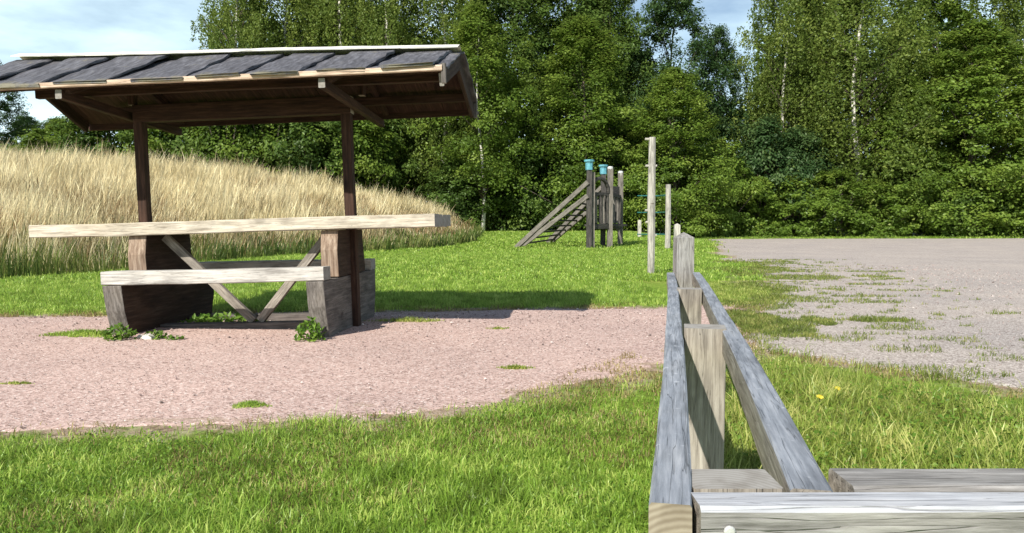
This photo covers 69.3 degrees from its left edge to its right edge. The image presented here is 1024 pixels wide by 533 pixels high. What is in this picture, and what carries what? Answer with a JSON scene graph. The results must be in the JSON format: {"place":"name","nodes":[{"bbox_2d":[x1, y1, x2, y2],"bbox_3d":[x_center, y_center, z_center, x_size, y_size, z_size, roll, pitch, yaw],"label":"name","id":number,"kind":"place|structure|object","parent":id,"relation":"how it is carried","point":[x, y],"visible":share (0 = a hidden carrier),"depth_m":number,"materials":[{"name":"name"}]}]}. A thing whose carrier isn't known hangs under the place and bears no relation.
{"place":"outdoors","nodes":[
{"label":"outdoors","id":0,"kind":"place"},
{"bbox_2d":[0,304,767,431],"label":"gravel path","id":1,"kind":"structure","parent":0,"point":[402,389],"depth_m":4.11,"materials":[{"name":"gravel"}]},
{"bbox_2d":[0,380,34,384],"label":"grass tuft","id":2,"kind":"object","parent":1,"relation":"on","point":[17,382],"visible":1,"depth_m":3.63,"materials":[{"name":"green plant"}]},
{"bbox_2d":[39,328,111,337],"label":"grass tuft","id":3,"kind":"object","parent":1,"relation":"on","point":[82,332],"visible":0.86,"depth_m":5.20,"materials":[{"name":"green plant"}]},
{"bbox_2d":[99,322,137,340],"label":"nettle","id":4,"kind":"object","parent":1,"relation":"on","point":[118,334],"visible":0.98,"depth_m":5.01,"materials":[{"name":"green plant"}]},
{"bbox_2d":[141,333,154,339],"bbox_3d":[-2.474,0.480,5.037,0.092,0.052,0.078,2,4,28],"label":"stone","id":5,"kind":"object","parent":1,"relation":"on","point":[149,337],"visible":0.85,"depth_m":5.01,"materials":[{"name":"grey stone"}]},
{"bbox_2d":[141,329,169,339],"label":"weed clump","id":6,"kind":"object","parent":1,"relation":"on","point":[158,333],"visible":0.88,"depth_m":5.05,"materials":[{"name":"green plant"}]},
{"bbox_2d":[165,334,183,339],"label":"weed clump","id":7,"kind":"object","parent":1,"relation":"on","point":[171,337],"visible":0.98,"depth_m":5.01,"materials":[{"name":"green plant"}]},
{"bbox_2d":[177,311,258,322],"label":"weed clump","id":8,"kind":"object","parent":1,"relation":"on","point":[202,317],"visible":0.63,"depth_m":5.76,"materials":[{"name":"green plant"}]},
{"bbox_2d":[0,44,477,336],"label":"picnic shelter","id":9,"kind":"object","parent":1,"relation":"on","point":[167,279],"visible":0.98,"depth_m":5.48,"materials":[{"name":"brown wood"}]},
{"bbox_2d":[232,399,272,408],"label":"grass tuft","id":10,"kind":"object","parent":1,"relation":"on","point":[251,403],"visible":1,"depth_m":3.19,"materials":[{"name":"green plant"}]},
{"bbox_2d":[294,316,325,341],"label":"nettle","id":11,"kind":"object","parent":1,"relation":"on","point":[303,329],"visible":1,"depth_m":4.95,"materials":[{"name":"green plant"}]},
{"bbox_2d":[369,315,443,322],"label":"grass tuft","id":12,"kind":"object","parent":1,"relation":"on","point":[414,319],"visible":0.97,"depth_m":5.95,"materials":[{"name":"green plant"}]},
{"bbox_2d":[487,326,508,329],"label":"grass tuft","id":13,"kind":"object","parent":1,"relation":"on","point":[497,327],"visible":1,"depth_m":5.53,"materials":[{"name":"green plant"}]},
{"bbox_2d":[496,364,534,368],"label":"grass tuft","id":14,"kind":"object","parent":1,"relation":"on","point":[516,366],"visible":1,"depth_m":4.01,"materials":[{"name":"green plant"}]},
{"bbox_2d":[0,204,1023,532],"bbox_3d":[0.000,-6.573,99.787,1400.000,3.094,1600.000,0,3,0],"label":"ground","id":15,"kind":"structure","parent":0,"point":[660,286],"depth_m":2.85,"materials":[{"name":"green plant"}]},
{"bbox_2d":[0,62,43,150],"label":"broadleaf tree","id":16,"kind":"object","parent":15,"relation":"on","point":[6,107],"visible":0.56,"depth_m":39.71,"materials":[{"name":"green plant"}]},
{"bbox_2d":[0,115,57,149],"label":"broadleaf tree","id":17,"kind":"object","parent":15,"relation":"on","point":[36,125],"visible":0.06,"depth_m":58.84,"materials":[{"name":"green plant"}]},
{"bbox_2d":[0,117,106,157],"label":"bush","id":18,"kind":"object","parent":15,"relation":"on","point":[35,137],"visible":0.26,"depth_m":35.51,"materials":[{"name":"green plant"}]},
{"bbox_2d":[25,116,83,149],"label":"broadleaf tree","id":19,"kind":"object","parent":15,"relation":"on","point":[46,122],"visible":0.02,"depth_m":54.80,"materials":[{"name":"green plant"}]},
{"bbox_2d":[46,114,182,160],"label":"bush","id":20,"kind":"object","parent":15,"relation":"on","point":[90,137],"visible":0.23,"depth_m":34.50,"materials":[{"name":"green plant"}]},
{"bbox_2d":[84,127,192,163],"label":"bush","id":21,"kind":"object","parent":15,"relation":"on","point":[150,132],"visible":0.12,"depth_m":34.24,"materials":[{"name":"green plant"}]},
{"bbox_2d":[127,126,236,166],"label":"bush","id":22,"kind":"object","parent":15,"relation":"on","point":[190,142],"visible":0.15,"depth_m":34.22,"materials":[{"name":"green plant"}]},
{"bbox_2d":[148,124,286,174],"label":"bush","id":23,"kind":"object","parent":15,"relation":"on","point":[203,131],"visible":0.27,"depth_m":34.32,"materials":[{"name":"green plant"}]},
{"bbox_2d":[186,0,277,172],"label":"birch tree","id":24,"kind":"object","parent":15,"relation":"on","point":[232,39],"visible":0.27,"depth_m":39.47,"materials":[{"name":"green plant"}]},
{"bbox_2d":[0,135,476,275],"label":"meadow grass","id":25,"kind":"structure","parent":15,"relation":"on","point":[181,180],"depth_m":20.71,"materials":[{"name":"plant"}]},
{"bbox_2d":[0,210,484,278],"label":"meadow edge grass","id":26,"kind":"structure","parent":15,"relation":"on","point":[473,234],"depth_m":15.59,"materials":[{"name":"plant"}]},
{"bbox_2d":[182,123,334,175],"bbox_3d":[-12.240,-6.857,36.719,6.448,6.260,6.620,1,3,10],"label":"bush","id":27,"kind":"object","parent":15,"relation":"on","point":[252,134],"visible":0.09,"depth_m":35.09,"materials":[{"name":"green plant"}]},
{"bbox_2d":[206,0,338,170],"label":"birch tree","id":28,"kind":"object","parent":15,"relation":"on","point":[278,33],"visible":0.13,"depth_m":40.55,"materials":[{"name":"green plant"}]},
{"bbox_2d":[251,121,365,183],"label":"bush","id":29,"kind":"object","parent":15,"relation":"on","point":[305,164],"visible":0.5,"depth_m":34.52,"materials":[{"name":"green plant"}]},
{"bbox_2d":[264,0,365,174],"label":"broadleaf tree","id":30,"kind":"object","parent":15,"relation":"on","point":[302,21],"visible":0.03,"depth_m":45.71,"materials":[{"name":"green plant"}]},
{"bbox_2d":[0,301,635,316],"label":"dry back grass","id":31,"kind":"structure","parent":15,"relation":"on","point":[89,313],"depth_m":6.72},
{"bbox_2d":[0,365,661,532],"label":"lawn clover","id":32,"kind":"object","parent":15,"relation":"on","point":[177,494],"visible":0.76,"depth_m":2.35,"materials":[{"name":"green plant"}]},
{"bbox_2d":[262,0,400,182],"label":"birch tree","id":33,"kind":"object","parent":15,"relation":"on","point":[343,17],"visible":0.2,"depth_m":39.82,"materials":[{"name":"green plant"}]},
{"bbox_2d":[0,350,663,473],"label":"dry edge grass","id":34,"kind":"structure","parent":15,"relation":"on","point":[616,381],"depth_m":3.34,"materials":[{"name":"green plant"}]},
{"bbox_2d":[291,120,410,197],"bbox_3d":[-7.876,-5.928,36.756,5.932,5.589,6.090,-1,3,-11],"label":"bush","id":35,"kind":"object","parent":15,"relation":"on","point":[370,166],"visible":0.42,"depth_m":35.78,"materials":[{"name":"green plant"}]},
{"bbox_2d":[329,119,428,202],"bbox_3d":[-7.018,-5.986,38.440,5.429,6.040,5.676,0,3,-4],"label":"bush","id":36,"kind":"object","parent":15,"relation":"on","point":[405,165],"visible":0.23,"depth_m":37.94,"materials":[{"name":"green plant"}]},
{"bbox_2d":[328,0,439,199],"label":"birch tree","id":37,"kind":"object","parent":15,"relation":"on","point":[381,38],"visible":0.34,"depth_m":38.72,"materials":[{"name":"green plant"}]},
{"bbox_2d":[356,1,435,193],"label":"broadleaf tree","id":38,"kind":"object","parent":15,"relation":"on","point":[388,32],"visible":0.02,"depth_m":47.46,"materials":[{"name":"green plant"}]},
{"bbox_2d":[401,118,448,200],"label":"bush","id":39,"kind":"object","parent":15,"relation":"on","point":[426,156],"visible":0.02,"depth_m":41.33,"materials":[{"name":"green plant"}]},
{"bbox_2d":[377,0,530,219],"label":"birch tree","id":40,"kind":"object","parent":15,"relation":"on","point":[442,6],"visible":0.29,"depth_m":39.04,"materials":[{"name":"green plant"}]},
{"bbox_2d":[410,158,502,224],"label":"bush","id":41,"kind":"object","parent":15,"relation":"on","point":[458,205],"visible":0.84,"depth_m":36.59,"materials":[{"name":"green plant"}]},
{"bbox_2d":[411,21,537,227],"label":"broadleaf tree","id":42,"kind":"object","parent":15,"relation":"on","point":[495,150],"visible":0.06,"depth_m":40.23,"materials":[{"name":"green plant"}]},
{"bbox_2d":[406,0,554,230],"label":"birch tree","id":43,"kind":"object","parent":15,"relation":"on","point":[480,17],"visible":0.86,"depth_m":35.90,"materials":[{"name":"green plant"}]},
{"bbox_2d":[455,161,544,230],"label":"bush","id":44,"kind":"object","parent":15,"relation":"on","point":[498,200],"visible":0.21,"depth_m":38.40,"materials":[{"name":"green plant"}]},
{"bbox_2d":[0,350,1023,532],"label":"withered grass","id":45,"kind":"structure","parent":15,"relation":"on","point":[306,487],"depth_m":2.52,"materials":[{"name":"green plant"}]},
{"bbox_2d":[461,0,586,229],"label":"broadleaf tree","id":46,"kind":"object","parent":15,"relation":"on","point":[499,7],"visible":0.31,"depth_m":42.58,"materials":[{"name":"green plant"}]},
{"bbox_2d":[487,138,574,230],"bbox_3d":[0.743,-4.217,38.919,5.701,5.052,5.960,-2,4,-35],"label":"bush","id":47,"kind":"object","parent":15,"relation":"on","point":[536,201],"visible":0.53,"depth_m":37.93,"materials":[{"name":"green plant"}]},
{"bbox_2d":[516,150,585,230],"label":"bush","id":48,"kind":"object","parent":15,"relation":"on","point":[559,164],"visible":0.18,"depth_m":38.44,"materials":[{"name":"green plant"}]},
{"bbox_2d":[515,159,626,247],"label":"play tower","id":49,"kind":"structure","parent":15,"relation":"on","point":[609,201],"depth_m":22.57,"materials":[{"name":"grey wood"}]},
{"bbox_2d":[501,0,652,229],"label":"broadleaf tree","id":50,"kind":"object","parent":15,"relation":"on","point":[578,5],"visible":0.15,"depth_m":44.24,"materials":[{"name":"green plant"}]},
{"bbox_2d":[487,12,671,230],"bbox_3d":[3.402,-7.396,38.606,10.528,11.722,9.730,-2,4,-25],"label":"broadleaf tree","id":51,"kind":"object","parent":15,"relation":"on","point":[586,29],"visible":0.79,"depth_m":37.89,"materials":[{"name":"green plant"}]},
{"bbox_2d":[555,163,642,230],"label":"bush","id":52,"kind":"object","parent":15,"relation":"on","point":[582,194],"visible":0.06,"depth_m":37.95,"materials":[{"name":"green plant"}]},
{"bbox_2d":[558,0,660,229],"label":"broadleaf tree","id":53,"kind":"object","parent":15,"relation":"on","point":[629,25],"visible":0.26,"depth_m":44.04,"materials":[{"name":"green plant"}]},
{"bbox_2d":[206,0,1023,173],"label":"distant wood","id":54,"kind":"object","parent":15,"relation":"on","point":[758,70],"visible":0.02,"depth_m":50.66,"materials":[{"name":"green plant"}]},
{"bbox_2d":[578,140,673,231],"bbox_3d":[6.010,-4.176,39.226,5.429,5.052,5.676,2,4,26],"label":"bush","id":55,"kind":"object","parent":15,"relation":"on","point":[628,193],"visible":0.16,"depth_m":38.52,"materials":[{"name":"green plant"}]},
{"bbox_2d":[637,220,640,236],"bbox_3d":[5.150,-1.508,29.963,0.131,0.760,0.132,0,3,0],"label":"marker post","id":56,"kind":"object","parent":15,"relation":"on","point":[639,226],"visible":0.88,"depth_m":29.90,"materials":[{"name":"white wood"}]},
{"bbox_2d":[601,50,680,230],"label":"broadleaf tree","id":57,"kind":"object","parent":15,"relation":"on","point":[639,106],"visible":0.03,"depth_m":45.88,"materials":[{"name":"green plant"}]},
{"bbox_2d":[645,137,656,273],"bbox_3d":[2.127,-0.898,11.368,0.190,2.150,0.122,1,4,21],"label":"climbing pole","id":58,"kind":"object","parent":15,"relation":"on","point":[650,209],"visible":0.94,"depth_m":11.32,"materials":[{"name":"grey wood"}]},
{"bbox_2d":[637,184,670,248],"bbox_3d":[4.395,-1.497,23.153,0.972,2.022,2.169,0,3,0],"label":"playground ladder","id":59,"kind":"object","parent":15,"relation":"on","point":[667,234],"visible":0.6,"depth_m":22.10,"materials":[{"name":"grey wood"}]},
{"bbox_2d":[606,66,745,236],"bbox_3d":[7.994,-5.756,38.023,7.480,9.050,7.486,0,3,0],"label":"broadleaf tree","id":60,"kind":"object","parent":15,"relation":"on","point":[685,97],"visible":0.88,"depth_m":37.09,"materials":[{"name":"green plant"}]},
{"bbox_2d":[674,223,679,236],"bbox_3d":[3.070,-0.384,13.801,0.102,0.840,0.101,0,3,0],"label":"marker post","id":61,"kind":"object","parent":15,"relation":"on","point":[676,229],"visible":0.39,"depth_m":13.74,"materials":[{"name":"white wood"}]},
{"bbox_2d":[608,0,749,231],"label":"broadleaf tree","id":62,"kind":"object","parent":15,"relation":"on","point":[661,10],"visible":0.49,"depth_m":43.10,"materials":[{"name":"green plant"}]},
{"bbox_2d":[655,147,748,237],"bbox_3d":[9.997,-3.955,39.766,5.416,5.142,5.561,1,3,17],"label":"bush","id":63,"kind":"object","parent":15,"relation":"on","point":[717,209],"visible":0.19,"depth_m":38.72,"materials":[{"name":"green plant"}]},
{"bbox_2d":[678,23,754,180],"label":"broadleaf tree","id":64,"kind":"object","parent":15,"relation":"on","point":[724,50],"visible":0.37,"depth_m":44.73,"materials":[{"name":"green plant"}]},
{"bbox_2d":[679,137,783,237],"bbox_3d":[11.578,-4.236,40.599,5.765,5.654,6.094,0,3,0],"label":"bush","id":65,"kind":"object","parent":15,"relation":"on","point":[728,225],"visible":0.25,"depth_m":39.37,"materials":[{"name":"green plant"}]},
{"bbox_2d":[723,176,808,237],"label":"bush","id":66,"kind":"object","parent":15,"relation":"on","point":[758,208],"visible":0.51,"depth_m":39.55,"materials":[{"name":"green plant"}]},
{"bbox_2d":[719,113,815,235],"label":"bush","id":67,"kind":"object","parent":15,"relation":"on","point":[764,128],"visible":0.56,"depth_m":41.29,"materials":[{"name":"green plant"}]},
{"bbox_2d":[703,0,862,235],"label":"birch tree","id":68,"kind":"object","parent":15,"relation":"on","point":[764,5],"visible":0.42,"depth_m":43.46,"materials":[{"name":"green plant"}]},
{"bbox_2d":[731,45,870,194],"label":"broadleaf tree","id":69,"kind":"object","parent":15,"relation":"on","point":[756,98],"visible":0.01,"depth_m":48.98,"materials":[{"name":"green plant"}]},
{"bbox_2d":[766,125,848,235],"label":"bush","id":70,"kind":"object","parent":15,"relation":"on","point":[801,158],"visible":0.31,"depth_m":41.70,"materials":[{"name":"green plant"}]},
{"bbox_2d":[755,174,860,237],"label":"bush","id":71,"kind":"object","parent":15,"relation":"on","point":[797,229],"visible":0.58,"depth_m":39.78,"materials":[{"name":"green plant"}]},
{"bbox_2d":[755,0,909,219],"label":"birch tree","id":72,"kind":"object","parent":15,"relation":"on","point":[850,70],"visible":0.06,"depth_m":44.82,"materials":[{"name":"green plant"}]},
{"bbox_2d":[648,232,1023,532],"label":"barrier fence","id":73,"kind":"object","parent":15,"relation":"on","point":[696,487],"visible":1,"depth_m":0.79,"materials":[{"name":"grey wood"}]},
{"bbox_2d":[784,166,891,236],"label":"bush","id":74,"kind":"object","parent":15,"relation":"on","point":[840,188],"visible":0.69,"depth_m":39.74,"materials":[{"name":"green plant"}]},
{"bbox_2d":[735,0,967,237],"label":"birch tree","id":75,"kind":"object","parent":15,"relation":"on","point":[901,54],"visible":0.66,"depth_m":40.55,"materials":[{"name":"green plant"}]},
{"bbox_2d":[707,279,1023,481],"bbox_3d":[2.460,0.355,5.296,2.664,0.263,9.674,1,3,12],"label":"rough grass","id":76,"kind":"structure","parent":15,"relation":"on","point":[737,459],"depth_m":2.84,"materials":[{"name":"green plant"}]},
{"bbox_2d":[708,238,1023,387],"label":"gravel car park","id":77,"kind":"structure","parent":15,"relation":"on","point":[1000,256],"depth_m":7.72,"materials":[{"name":"grey gravel"}]},
{"bbox_2d":[702,258,1023,391],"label":"gravel weeds","id":78,"kind":"object","parent":77,"relation":"on","point":[793,326],"visible":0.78,"depth_m":6.10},
{"bbox_2d":[726,305,1023,399],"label":"dry margin grass","id":79,"kind":"structure","parent":15,"relation":"on","point":[830,361],"depth_m":4.15,"materials":[{"name":"plant"}]},
{"bbox_2d":[833,178,929,238],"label":"bush","id":80,"kind":"object","parent":15,"relation":"on","point":[890,228],"visible":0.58,"depth_m":39.76,"materials":[{"name":"green plant"}]},
{"bbox_2d":[847,75,978,235],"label":"broadleaf tree","id":81,"kind":"object","parent":15,"relation":"on","point":[932,172],"visible":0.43,"depth_m":40.35,"materials":[{"name":"green plant"}]},
{"bbox_2d":[859,162,969,236],"bbox_3d":[21.859,-3.730,41.337,5.674,4.472,5.826,0,3,-6],"label":"bush","id":82,"kind":"object","parent":15,"relation":"on","point":[906,211],"visible":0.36,"depth_m":39.94,"materials":[{"name":"green plant"}]},
{"bbox_2d":[858,0,1023,235],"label":"broadleaf tree","id":83,"kind":"object","parent":15,"relation":"on","point":[960,16],"visible":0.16,"depth_m":45.06,"materials":[{"name":"green plant"}]},
{"bbox_2d":[865,18,1023,235],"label":"broadleaf tree","id":84,"kind":"object","parent":15,"relation":"on","point":[984,34],"visible":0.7,"depth_m":39.95,"materials":[{"name":"green plant"}]},
{"bbox_2d":[905,170,1015,236],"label":"bush","id":85,"kind":"object","parent":15,"relation":"on","point":[959,202],"visible":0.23,"depth_m":40.20,"materials":[{"name":"green plant"}]},
{"bbox_2d":[927,158,1023,237],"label":"bush","id":86,"kind":"object","parent":15,"relation":"on","point":[986,198],"visible":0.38,"depth_m":39.78,"materials":[{"name":"green plant"}]},
{"bbox_2d":[933,0,1023,235],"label":"birch tree","id":87,"kind":"object","parent":15,"relation":"on","point":[1009,12],"visible":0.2,"depth_m":45.84,"materials":[{"name":"green plant"}]},
{"bbox_2d":[970,72,1023,232],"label":"broadleaf tree","id":88,"kind":"object","parent":15,"relation":"on","point":[1017,153],"visible":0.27,"depth_m":40.59,"materials":[{"name":"green plant"}]},
{"bbox_2d":[973,171,1023,235],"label":"bush","id":89,"kind":"object","parent":15,"relation":"on","point":[1010,210],"visible":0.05,"depth_m":40.71,"materials":[{"name":"green plant"}]},
{"bbox_2d":[0,264,1023,427],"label":"pebbles","id":90,"kind":"object","parent":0,"point":[426,335],"visible":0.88,"depth_m":5.11,"materials":[{"name":"stone"}]},
{"bbox_2d":[0,0,1023,220],"label":"sky","id":91,"kind":"structure","parent":0,"point":[26,26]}
]}

